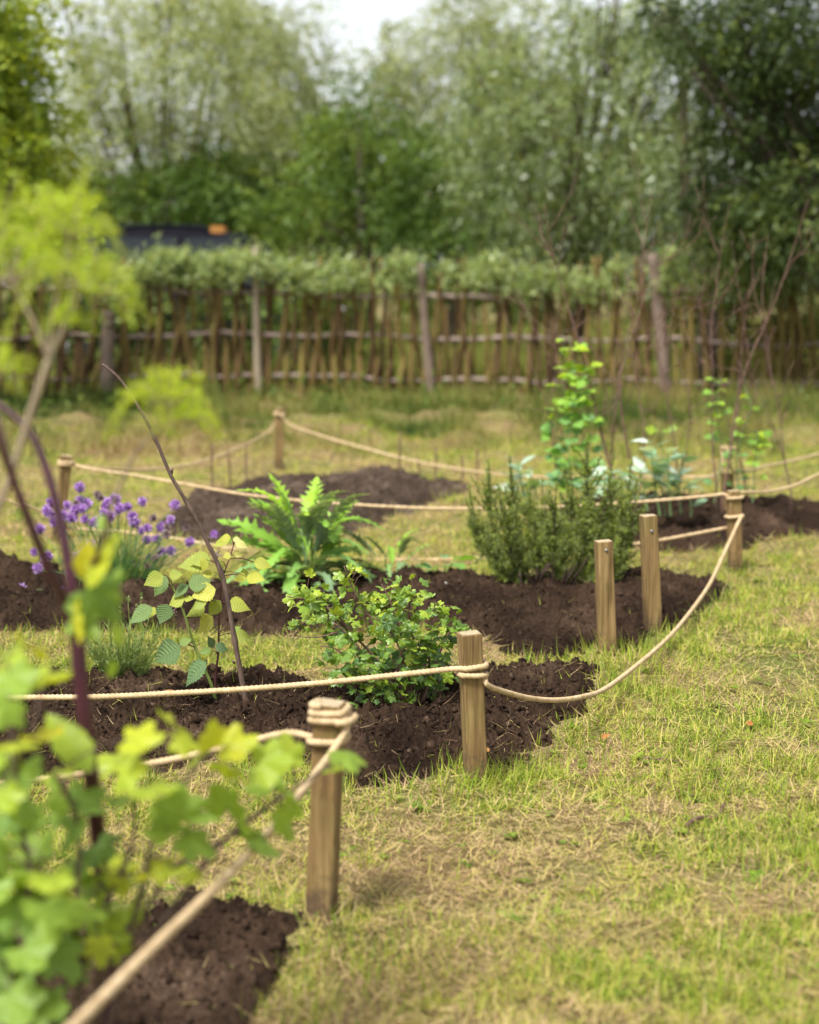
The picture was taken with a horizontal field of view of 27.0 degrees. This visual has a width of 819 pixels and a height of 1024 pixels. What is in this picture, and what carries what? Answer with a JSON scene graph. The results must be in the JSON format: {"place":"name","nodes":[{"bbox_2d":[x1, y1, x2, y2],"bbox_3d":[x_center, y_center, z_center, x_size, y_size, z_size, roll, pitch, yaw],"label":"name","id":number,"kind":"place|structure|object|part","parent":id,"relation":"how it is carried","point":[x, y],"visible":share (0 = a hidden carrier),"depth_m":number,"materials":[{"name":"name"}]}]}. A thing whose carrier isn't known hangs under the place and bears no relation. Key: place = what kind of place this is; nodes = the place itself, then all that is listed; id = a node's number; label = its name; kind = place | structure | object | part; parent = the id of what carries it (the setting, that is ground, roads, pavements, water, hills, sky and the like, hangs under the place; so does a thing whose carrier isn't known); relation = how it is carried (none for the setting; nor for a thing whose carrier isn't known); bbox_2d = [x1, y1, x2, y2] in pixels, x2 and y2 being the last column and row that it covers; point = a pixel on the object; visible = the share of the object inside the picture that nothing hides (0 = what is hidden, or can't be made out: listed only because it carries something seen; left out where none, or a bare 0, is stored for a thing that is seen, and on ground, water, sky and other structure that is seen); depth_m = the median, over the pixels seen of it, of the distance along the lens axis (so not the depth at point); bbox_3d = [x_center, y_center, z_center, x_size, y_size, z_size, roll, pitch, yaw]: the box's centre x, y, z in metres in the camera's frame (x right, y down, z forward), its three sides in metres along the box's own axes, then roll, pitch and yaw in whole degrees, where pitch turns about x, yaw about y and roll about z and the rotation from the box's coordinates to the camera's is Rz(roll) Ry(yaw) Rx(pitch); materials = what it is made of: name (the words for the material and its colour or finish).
{"place":"outdoors","nodes":[
{"label":"outdoors","id":0,"kind":"place"},
{"bbox_2d":[0,285,818,1023],"bbox_3d":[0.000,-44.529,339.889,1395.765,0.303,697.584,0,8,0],"label":"ground","id":1,"kind":"structure","parent":0,"point":[806,431],"depth_m":4.26,"materials":[{"name":"green plant"}]},
{"bbox_2d":[0,246,111,399],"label":"wattle fence","id":2,"kind":"object","parent":1,"relation":"on","point":[17,338],"visible":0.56,"depth_m":18.74,"materials":[{"name":"brown wood"}]},
{"bbox_2d":[0,255,103,299],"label":"willow hedge","id":3,"kind":"object","parent":2,"relation":"on","point":[80,297],"visible":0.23,"depth_m":18.59,"materials":[{"name":"green plant"}]},
{"bbox_2d":[0,0,112,301],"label":"broadleaf tree","id":4,"kind":"object","parent":1,"relation":"on","point":[25,126],"visible":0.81,"depth_m":15.73,"materials":[{"name":"green plant"}]},
{"bbox_2d":[51,455,71,540],"bbox_3d":[-1.754,-0.015,8.575,0.138,0.548,0.068,0,8,0],"label":"wooden post","id":5,"kind":"object","parent":1,"relation":"on","point":[63,482],"visible":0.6,"depth_m":8.53,"materials":[{"name":"brown wood"}]},
{"bbox_2d":[6,499,68,512],"bbox_3d":[-2.094,-0.088,8.416,0.823,0.250,0.085,-3,8,-23],"label":"rope","id":6,"kind":"object","parent":5,"relation":"attached to","point":[30,507],"visible":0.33,"depth_m":8.50,"materials":[{"name":"beige fabric"}]},
{"bbox_2d":[67,526,726,560],"bbox_3d":[-0.187,0.116,8.069,3.341,0.226,0.226,3,8,18],"label":"rope","id":7,"kind":"object","parent":5,"relation":"attached to","point":[636,543],"visible":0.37,"depth_m":7.90,"materials":[{"name":"beige fabric"}]},
{"bbox_2d":[57,460,743,509],"bbox_3d":[-0.141,-0.109,8.062,3.413,0.186,0.112,2,8,17],"label":"rope","id":8,"kind":"object","parent":5,"relation":"attached to","point":[66,463],"visible":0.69,"depth_m":8.05,"materials":[{"name":"beige fabric"}]},
{"bbox_2d":[0,82,170,297],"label":"distant tree","id":9,"kind":"object","parent":1,"relation":"on","point":[59,100],"visible":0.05,"depth_m":49.89,"materials":[{"name":"green plant"}]},
{"bbox_2d":[1,237,273,376],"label":"shrub","id":10,"kind":"object","parent":1,"relation":"on","point":[168,323],"visible":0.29,"depth_m":20.80,"materials":[{"name":"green plant"}]},
{"bbox_2d":[0,885,310,1023],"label":"soil bed","id":11,"kind":"object","parent":1,"relation":"on","point":[173,978],"visible":0.44,"depth_m":3.17,"materials":[{"name":"brown soil"}]},
{"bbox_2d":[0,401,124,1023],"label":"purple stemmed plant","id":12,"kind":"object","parent":11,"relation":"on","point":[98,596],"visible":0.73,"depth_m":2.42,"materials":[{"name":"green plant"}]},
{"bbox_2d":[0,156,225,665],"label":"fennel plant","id":13,"kind":"object","parent":11,"relation":"on","point":[50,348],"visible":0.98,"depth_m":2.31,"materials":[{"name":"green plant"}]},
{"bbox_2d":[0,634,366,1023],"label":"currant bush","id":14,"kind":"object","parent":11,"relation":"on","point":[35,919],"visible":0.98,"depth_m":2.47,"materials":[{"name":"green plant"}]},
{"bbox_2d":[13,0,316,232],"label":"willow tree","id":15,"kind":"object","parent":1,"relation":"on","point":[168,128],"visible":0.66,"depth_m":32.46,"materials":[{"name":"green plant"}]},
{"bbox_2d":[3,224,350,362],"bbox_3d":[-3.164,-2.934,23.721,4.640,2.060,1.720,0,8,0],"label":"black taxi","id":16,"kind":"object","parent":1,"relation":"on","point":[133,236],"visible":0.23,"depth_m":22.85,"materials":[{"name":"paint"}]},
{"bbox_3d":[-4.549,-3.348,22.855,0.730,0.610,0.102,0,8,0],"label":"window","id":17,"kind":"part","parent":16,"relation":"part of","materials":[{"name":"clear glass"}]},
{"bbox_3d":[-3.599,-3.358,22.855,0.970,0.630,0.104,0,8,0],"label":"window","id":18,"kind":"part","parent":16,"relation":"part of","materials":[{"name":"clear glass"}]},
{"bbox_3d":[-2.439,-3.358,22.855,1.150,0.630,0.104,0,8,0],"label":"window","id":19,"kind":"part","parent":16,"relation":"part of","materials":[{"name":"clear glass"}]},
{"bbox_2d":[100,254,259,396],"bbox_3d":[-2.567,-2.046,19.093,1.811,1.671,0.255,-2,8,-17],"label":"wattle fence","id":20,"kind":"object","parent":1,"relation":"on","point":[180,335],"visible":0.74,"depth_m":19.06,"materials":[{"name":"brown wood"}]},
{"bbox_2d":[93,229,273,310],"bbox_3d":[-2.558,-2.649,18.913,2.118,1.056,0.838,-2,8,-16],"label":"willow hedge","id":21,"kind":"object","parent":20,"relation":"on","point":[232,266],"visible":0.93,"depth_m":18.88,"materials":[{"name":"green plant"}]},
{"bbox_2d":[60,123,332,259],"bbox_3d":[-4.061,-5.085,32.316,5.882,4.446,3.832,0,8,0],"label":"bushy tree","id":22,"kind":"object","parent":1,"relation":"on","point":[217,199],"visible":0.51,"depth_m":31.77,"materials":[{"name":"green plant"}]},
{"bbox_2d":[175,0,379,327],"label":"willow tree","id":23,"kind":"object","parent":1,"relation":"on","point":[311,100],"visible":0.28,"depth_m":35.42,"materials":[{"name":"green plant"}]},
{"bbox_2d":[275,408,283,469],"bbox_3d":[-0.902,-0.451,11.811,0.064,0.541,0.056,-1,8,-9],"label":"wooden post","id":24,"kind":"object","parent":1,"relation":"on","point":[279,425],"visible":0.85,"depth_m":11.78,"materials":[{"name":"brown wood"}]},
{"bbox_2d":[71,411,285,471],"bbox_3d":[-1.334,-0.376,10.223,0.127,0.244,3.388,2,8,15],"label":"rope","id":25,"kind":"object","parent":24,"relation":"attached to","point":[276,413],"visible":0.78,"depth_m":10.37,"materials":[{"name":"beige fabric"}]},
{"bbox_2d":[280,415,735,478],"bbox_3d":[0.429,-0.385,10.449,0.140,0.301,3.741,-7,11,-43],"label":"rope","id":26,"kind":"object","parent":24,"relation":"attached to","point":[500,474],"visible":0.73,"depth_m":10.61,"materials":[{"name":"beige fabric"}]},
{"bbox_2d":[0,656,599,789],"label":"soil bed","id":27,"kind":"object","parent":1,"relation":"on","point":[289,708],"visible":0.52,"depth_m":4.85,"materials":[{"name":"brown soil"}]},
{"bbox_2d":[85,592,169,677],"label":"lavender plant","id":28,"kind":"object","parent":27,"relation":"on","point":[122,658],"visible":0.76,"depth_m":5.45,"materials":[{"name":"green plant"}]},
{"bbox_2d":[102,363,247,698],"bbox_3d":[-0.648,0.117,4.806,0.408,1.071,0.024,0,8,-3],"label":"bare cane","id":29,"kind":"object","parent":27,"relation":"on","point":[234,638],"visible":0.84,"depth_m":4.80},
{"bbox_2d":[129,534,271,699],"bbox_3d":[-0.612,0.353,5.030,0.418,0.569,0.161,0,8,0],"label":"raspberry plant","id":30,"kind":"object","parent":27,"relation":"on","point":[203,589],"visible":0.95,"depth_m":5.01,"materials":[{"name":"green plant"}]},
{"bbox_2d":[281,562,471,710],"bbox_3d":[-0.085,0.388,5.008,0.571,0.485,0.472,0,8,0],"label":"gooseberry bush","id":31,"kind":"object","parent":27,"relation":"on","point":[400,599],"visible":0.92,"depth_m":4.95,"materials":[{"name":"green plant"}]},
{"bbox_2d":[169,153,443,300],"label":"distant tree","id":32,"kind":"object","parent":1,"relation":"on","point":[291,249],"visible":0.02,"depth_m":51.48,"materials":[{"name":"green plant"}]},
{"bbox_2d":[158,464,472,542],"bbox_3d":[-0.580,-0.088,9.929,1.734,0.188,3.134,2,8,16],"label":"soil mound","id":33,"kind":"object","parent":1,"relation":"on","point":[387,485],"visible":0.66,"depth_m":9.88,"materials":[{"name":"brown soil"}]},
{"bbox_2d":[211,444,212,487],"bbox_3d":[-1.222,-0.267,10.563,0.013,0.304,0.016,0,8,0],"label":"garden cane","id":34,"kind":"object","parent":33,"relation":"on","point":[211,465],"visible":0.87,"depth_m":10.56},
{"bbox_2d":[227,450,230,488],"bbox_3d":[-1.124,-0.251,10.644,0.019,0.266,0.015,0,8,0],"label":"garden cane","id":35,"kind":"object","parent":33,"relation":"on","point":[229,469],"visible":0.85,"depth_m":10.64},
{"bbox_2d":[245,443,246,479],"bbox_3d":[-1.047,-0.288,10.918,0.018,0.303,0.021,0,8,0],"label":"garden cane","id":36,"kind":"object","parent":33,"relation":"on","point":[245,461],"visible":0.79,"depth_m":10.91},
{"bbox_2d":[398,431,400,469],"bbox_3d":[-0.063,-0.342,10.907,0.018,0.351,0.016,0,8,0],"label":"garden cane","id":37,"kind":"object","parent":33,"relation":"on","point":[399,449],"visible":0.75,"depth_m":10.89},
{"bbox_2d":[434,448,436,479],"bbox_3d":[0.164,-0.272,10.779,0.019,0.266,0.013,-4,9,-30],"label":"garden cane","id":38,"kind":"object","parent":33,"relation":"on","point":[435,463],"visible":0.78,"depth_m":10.77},
{"bbox_2d":[461,455,463,481],"bbox_3d":[0.330,-0.256,10.779,0.026,0.214,0.016,0,8,0],"label":"garden cane","id":39,"kind":"object","parent":33,"relation":"on","point":[462,468],"visible":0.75,"depth_m":10.77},
{"bbox_2d":[223,260,408,375],"bbox_3d":[-1.195,-2.221,21.053,2.343,1.782,1.603,-6,10,-39],"label":"shrub","id":40,"kind":"object","parent":1,"relation":"on","point":[277,308],"visible":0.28,"depth_m":20.82,"materials":[{"name":"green plant"}]},
{"bbox_2d":[306,698,345,923],"bbox_3d":[-0.171,0.661,3.440,0.079,0.574,0.061,2,8,15],"label":"wooden post","id":41,"kind":"object","parent":1,"relation":"on","point":[323,864],"visible":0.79,"depth_m":3.41,"materials":[{"name":"brown wood"}]},
{"bbox_2d":[35,729,350,782],"bbox_3d":[-0.681,0.532,3.624,1.211,0.252,0.095,3,8,21],"label":"rope","id":42,"kind":"object","parent":41,"relation":"attached to","point":[310,740],"visible":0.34,"depth_m":3.48,"materials":[{"name":"beige fabric"}]},
{"bbox_2d":[68,698,358,1023],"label":"rope","id":43,"kind":"object","parent":41,"relation":"attached to","point":[346,717],"visible":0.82,"depth_m":2.49,"materials":[{"name":"beige fabric"}]},
{"bbox_2d":[252,247,421,396],"bbox_3d":[-0.801,-2.134,19.438,1.993,1.747,0.224,-1,8,-10],"label":"wattle fence","id":44,"kind":"object","parent":1,"relation":"on","point":[262,363],"visible":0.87,"depth_m":19.42,"materials":[{"name":"brown wood"}]},
{"bbox_2d":[245,235,438,307],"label":"willow hedge","id":45,"kind":"object","parent":44,"relation":"on","point":[348,279],"visible":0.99,"depth_m":19.23,"materials":[{"name":"green plant"}]},
{"bbox_2d":[224,58,474,339],"bbox_3d":[-0.854,-5.088,29.725,4.573,5.212,4.503,2,8,17],"label":"bushy tree","id":46,"kind":"object","parent":1,"relation":"on","point":[336,200],"visible":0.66,"depth_m":29.29,"materials":[{"name":"green plant"}]},
{"bbox_2d":[292,255,428,327],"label":"shrub","id":47,"kind":"object","parent":1,"relation":"on","point":[378,291],"visible":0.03,"depth_m":41.48,"materials":[{"name":"green plant"}]},
{"bbox_2d":[0,549,731,660],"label":"soil bed","id":48,"kind":"object","parent":1,"relation":"on","point":[474,597],"visible":0.51,"depth_m":6.53,"materials":[{"name":"brown soil"}]},
{"bbox_2d":[19,481,218,589],"bbox_3d":[-1.194,0.118,6.986,0.818,0.465,0.477,0,8,0],"label":"chive plant","id":49,"kind":"object","parent":48,"relation":"on","point":[131,565],"visible":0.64,"depth_m":6.98,"materials":[{"name":"purple plant"}]},
{"bbox_2d":[217,473,384,594],"bbox_3d":[-0.451,0.209,7.156,0.720,0.722,0.654,-5,9,-35],"label":"artichoke plant","id":50,"kind":"object","parent":48,"relation":"on","point":[310,516],"visible":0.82,"depth_m":7.11,"materials":[{"name":"green plant"}]},
{"bbox_2d":[342,529,430,576],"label":"artichoke plant","id":51,"kind":"object","parent":48,"relation":"on","point":[403,543],"visible":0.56,"depth_m":7.30,"materials":[{"name":"green plant"}]},
{"bbox_2d":[413,555,476,571],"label":"young plant","id":52,"kind":"object","parent":48,"relation":"on","point":[459,565],"visible":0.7,"depth_m":7.28,"materials":[{"name":"green plant"}]},
{"bbox_2d":[465,433,646,585],"bbox_3d":[0.600,0.015,7.030,0.755,0.700,0.616,0,8,0],"label":"rosemary bush","id":53,"kind":"object","parent":48,"relation":"on","point":[560,544],"visible":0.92,"depth_m":6.97,"materials":[{"name":"needle leaves"},{"name":"woody twigs"}]},
{"bbox_2d":[0,313,818,462],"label":"rough grass","id":54,"kind":"structure","parent":1,"relation":"on","point":[481,399],"depth_m":15.84,"materials":[{"name":"green plant"}]},
{"bbox_2d":[347,112,546,347],"bbox_3d":[0.671,-4.509,27.467,3.368,4.539,2.874,0,8,0],"label":"bushy tree","id":55,"kind":"object","parent":1,"relation":"on","point":[409,220],"visible":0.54,"depth_m":27.24,"materials":[{"name":"green plant"}]},
{"bbox_2d":[457,630,487,783],"bbox_3d":[0.165,0.563,4.370,0.080,0.520,0.059,-2,8,-12],"label":"wooden post","id":56,"kind":"object","parent":1,"relation":"on","point":[472,695],"visible":0.76,"depth_m":4.34,"materials":[{"name":"brown wood"}]},
{"bbox_2d":[10,659,488,701],"bbox_3d":[-0.657,0.446,4.362,1.731,0.143,0.098,0,8,1],"label":"rope","id":57,"kind":"object","parent":56,"relation":"attached to","point":[462,668],"visible":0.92,"depth_m":4.37,"materials":[{"name":"beige fabric"}]},
{"bbox_2d":[454,514,743,703],"bbox_3d":[0.849,0.311,5.961,0.198,0.258,3.605,3,8,21],"label":"rope","id":58,"kind":"object","parent":56,"relation":"attached to","point":[484,676],"visible":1,"depth_m":5.13,"materials":[{"name":"beige fabric"}]},
{"bbox_2d":[388,265,558,331],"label":"shrub","id":59,"kind":"object","parent":1,"relation":"on","point":[405,310],"visible":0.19,"depth_m":41.09,"materials":[{"name":"green plant"}]},
{"bbox_2d":[476,449,477,483],"bbox_3d":[0.427,-0.270,10.779,0.013,0.250,0.017,0,8,0],"label":"garden cane","id":60,"kind":"object","parent":1,"relation":"on","point":[476,465],"visible":0.79,"depth_m":10.77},
{"bbox_2d":[330,0,626,330],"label":"willow tree","id":61,"kind":"object","parent":1,"relation":"on","point":[403,77],"visible":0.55,"depth_m":36.99,"materials":[{"name":"green plant"}]},
{"bbox_2d":[416,253,654,395],"bbox_3d":[1.461,-2.095,19.392,2.787,1.669,0.234,1,8,7],"label":"wattle fence","id":62,"kind":"object","parent":1,"relation":"on","point":[429,349],"visible":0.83,"depth_m":19.41,"materials":[{"name":"brown wood"}]},
{"bbox_2d":[406,243,672,312],"bbox_3d":[1.431,-2.630,19.228,2.998,0.784,1.024,0,8,0],"label":"willow hedge","id":63,"kind":"object","parent":62,"relation":"on","point":[497,274],"visible":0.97,"depth_m":19.20,"materials":[{"name":"green plant"}]},
{"bbox_2d":[380,62,731,319],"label":"distant tree","id":64,"kind":"object","parent":1,"relation":"on","point":[550,192],"visible":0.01,"depth_m":47.92,"materials":[{"name":"green plant"}]},
{"bbox_2d":[415,0,720,361],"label":"willow tree","id":65,"kind":"object","parent":1,"relation":"on","point":[585,234],"visible":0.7,"depth_m":21.80,"materials":[{"name":"green plant"}]},
{"bbox_2d":[594,539,616,656],"bbox_3d":[0.669,0.361,5.808,0.079,0.536,0.060,-2,8,-12],"label":"wooden post","id":66,"kind":"object","parent":1,"relation":"on","point":[605,588],"visible":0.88,"depth_m":5.77,"materials":[{"name":"brown wood"}]},
{"bbox_2d":[524,266,709,326],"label":"shrub","id":67,"kind":"object","parent":1,"relation":"on","point":[605,314],"visible":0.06,"depth_m":41.58,"materials":[{"name":"green plant"}]},
{"bbox_2d":[639,514,661,633],"bbox_3d":[0.886,0.289,6.246,0.089,0.564,0.064,-2,8,-14],"label":"wooden post","id":68,"kind":"object","parent":1,"relation":"on","point":[650,563],"visible":0.87,"depth_m":6.21,"materials":[{"name":"brown wood"}]},
{"bbox_2d":[642,757,688,760],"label":"fallen twig","id":69,"kind":"object","parent":1,"relation":"on","point":[662,759],"visible":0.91,"depth_m":4.58,"materials":[{"name":"brown wood"}]},
{"bbox_2d":[536,490,818,554],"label":"soil bed","id":70,"kind":"object","parent":1,"relation":"on","point":[766,516],"visible":0.44,"depth_m":8.73,"materials":[{"name":"brown soil"}]},
{"bbox_2d":[493,455,554,505],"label":"broad bean plant","id":71,"kind":"object","parent":70,"relation":"on","point":[534,484],"visible":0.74,"depth_m":8.75,"materials":[{"name":"green plant"}]},
{"bbox_2d":[487,290,605,519],"bbox_3d":[0.674,-0.532,9.008,0.664,1.270,0.400,3,8,20],"label":"pea stick","id":72,"kind":"object","parent":70,"relation":"on","point":[553,444],"visible":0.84,"depth_m":8.99,"materials":[{"name":"brown wood"}]},
{"bbox_2d":[504,288,592,495],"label":"pea stick","id":73,"kind":"object","parent":70,"relation":"on","point":[553,345],"visible":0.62,"depth_m":9.10,"materials":[{"name":"brown wood"}]},
{"bbox_2d":[500,150,638,511],"bbox_3d":[0.864,-0.874,8.895,0.779,1.978,0.360,-1,8,-9],"label":"pea stick","id":74,"kind":"object","parent":70,"relation":"on","point":[600,427],"visible":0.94,"depth_m":8.86,"materials":[{"name":"brown wood"}]},
{"bbox_2d":[538,335,606,504],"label":"pea plant","id":75,"kind":"object","parent":70,"relation":"on","point":[573,398],"visible":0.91,"depth_m":8.88,"materials":[{"name":"green plant"}]},
{"bbox_2d":[570,466,650,511],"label":"broad bean plant","id":76,"kind":"object","parent":70,"relation":"on","point":[601,469],"visible":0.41,"depth_m":8.54,"materials":[{"name":"green plant"}]},
{"bbox_2d":[594,150,672,498],"bbox_3d":[1.165,-0.936,9.192,0.429,2.022,0.279,-5,9,-33],"label":"pea stick","id":77,"kind":"object","parent":70,"relation":"on","point":[614,415],"visible":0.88,"depth_m":9.15,"materials":[{"name":"brown wood"}]},
{"bbox_2d":[570,277,699,496],"bbox_3d":[1.213,-0.618,9.380,0.717,1.342,0.492,0,8,0],"label":"pea stick","id":78,"kind":"object","parent":70,"relation":"on","point":[670,415],"visible":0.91,"depth_m":9.39,"materials":[{"name":"brown wood"}]},
{"bbox_2d":[560,198,713,513],"bbox_3d":[1.193,-0.774,9.011,0.808,1.749,0.316,0,8,0],"label":"pea stick","id":79,"kind":"object","parent":70,"relation":"on","point":[619,381],"visible":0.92,"depth_m":8.95,"materials":[{"name":"brown wood"}]},
{"bbox_2d":[593,285,683,511],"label":"pea stick","id":80,"kind":"object","parent":70,"relation":"on","point":[634,341],"visible":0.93,"depth_m":8.97,"materials":[{"name":"brown wood"}]},
{"bbox_2d":[645,417,677,491],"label":"pea plant","id":81,"kind":"object","parent":70,"relation":"on","point":[652,429],"visible":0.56,"depth_m":9.47,"materials":[{"name":"green plant"}]},
{"bbox_2d":[621,438,707,516],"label":"broad bean plant","id":82,"kind":"object","parent":70,"relation":"on","point":[661,465],"visible":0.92,"depth_m":8.44,"materials":[{"name":"green plant"}]},
{"bbox_2d":[625,266,758,506],"bbox_3d":[1.513,-0.629,9.233,0.623,1.402,0.368,-2,8,-17],"label":"pea stick","id":83,"kind":"object","parent":70,"relation":"on","point":[689,399],"visible":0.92,"depth_m":9.23,"materials":[{"name":"brown wood"}]},
{"bbox_2d":[671,175,766,510],"bbox_3d":[1.628,-0.835,9.052,0.498,1.859,0.263,2,8,13],"label":"pea stick","id":84,"kind":"object","parent":70,"relation":"on","point":[716,279],"visible":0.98,"depth_m":9.04,"materials":[{"name":"brown wood"}]},
{"bbox_2d":[701,376,741,503],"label":"pea plant","id":85,"kind":"object","parent":70,"relation":"on","point":[708,481],"visible":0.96,"depth_m":9.10,"materials":[{"name":"green plant"}]},
{"bbox_2d":[689,235,775,501],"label":"pea stick","id":86,"kind":"object","parent":70,"relation":"on","point":[740,361],"visible":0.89,"depth_m":9.06,"materials":[{"name":"brown wood"}]},
{"bbox_2d":[721,388,771,501],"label":"pea plant","id":87,"kind":"object","parent":70,"relation":"on","point":[762,438],"visible":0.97,"depth_m":9.02,"materials":[{"name":"green plant"}]},
{"bbox_2d":[720,199,816,513],"bbox_3d":[1.927,-0.755,8.902,0.579,1.741,0.311,-3,8,-23],"label":"pea stick","id":88,"kind":"object","parent":70,"relation":"on","point":[730,451],"visible":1,"depth_m":8.90,"materials":[{"name":"brown wood"}]},
{"bbox_2d":[732,319,818,513],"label":"pea stick","id":89,"kind":"object","parent":70,"relation":"on","point":[782,449],"visible":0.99,"depth_m":8.93,"materials":[{"name":"brown wood"}]},
{"bbox_2d":[593,9,808,391],"bbox_3d":[3.735,-3.528,19.969,3.158,4.654,2.520,0,8,0],"label":"willow tree","id":90,"kind":"object","parent":1,"relation":"on","point":[651,168],"visible":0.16,"depth_m":19.78,"materials":[{"name":"green plant"}]},
{"bbox_2d":[684,802,724,827],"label":"fallen twig","id":91,"kind":"object","parent":1,"relation":"on","point":[700,817],"visible":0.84,"depth_m":4.06,"materials":[{"name":"brown wood"}]},
{"bbox_2d":[617,0,818,312],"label":"alder tree","id":92,"kind":"object","parent":1,"relation":"on","point":[762,79],"visible":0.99,"depth_m":16.97,"materials":[{"name":"green plant"}]},
{"bbox_2d":[630,100,818,313],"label":"distant tree","id":93,"kind":"object","parent":1,"relation":"on","point":[681,235],"depth_m":48.25,"materials":[{"name":"green plant"}]},
{"bbox_2d":[635,257,818,385],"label":"shrub","id":94,"kind":"object","parent":1,"relation":"on","point":[804,320],"visible":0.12,"depth_m":20.76,"materials":[{"name":"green plant"}]},
{"bbox_2d":[721,472,733,511],"bbox_3d":[1.710,-0.018,9.180,0.062,0.387,0.057,-2,8,-15],"label":"wooden post","id":95,"kind":"object","parent":1,"relation":"on","point":[730,478],"visible":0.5,"depth_m":9.14,"materials":[{"name":"brown wood"}]},
{"bbox_2d":[719,445,818,473],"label":"rope","id":96,"kind":"object","parent":95,"relation":"attached to","point":[769,465],"visible":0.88,"depth_m":9.64,"materials":[{"name":"beige fabric"}]},
{"bbox_2d":[647,253,818,396],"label":"wattle fence","id":97,"kind":"object","parent":1,"relation":"on","point":[794,321],"visible":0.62,"depth_m":18.98,"materials":[{"name":"brown wood"}]},
{"bbox_2d":[644,231,818,316],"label":"willow hedge","id":98,"kind":"object","parent":97,"relation":"on","point":[669,253],"visible":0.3,"depth_m":18.84,"materials":[{"name":"green plant"}]},
{"bbox_2d":[726,490,742,573],"bbox_3d":[1.450,0.144,7.605,0.077,0.487,0.058,-1,8,-7],"label":"wooden post","id":99,"kind":"object","parent":1,"relation":"on","point":[733,508],"visible":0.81,"depth_m":7.58,"materials":[{"name":"brown wood"}]},
{"bbox_2d":[724,473,818,496],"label":"rope","id":100,"kind":"object","parent":99,"relation":"attached to","point":[779,489],"visible":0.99,"depth_m":8.04,"materials":[{"name":"beige fabric"}]},
{"bbox_2d":[1,0,818,284],"label":"sky","id":101,"kind":"structure","parent":0,"point":[365,11],"materials":[{"name":"white"}]}
]}

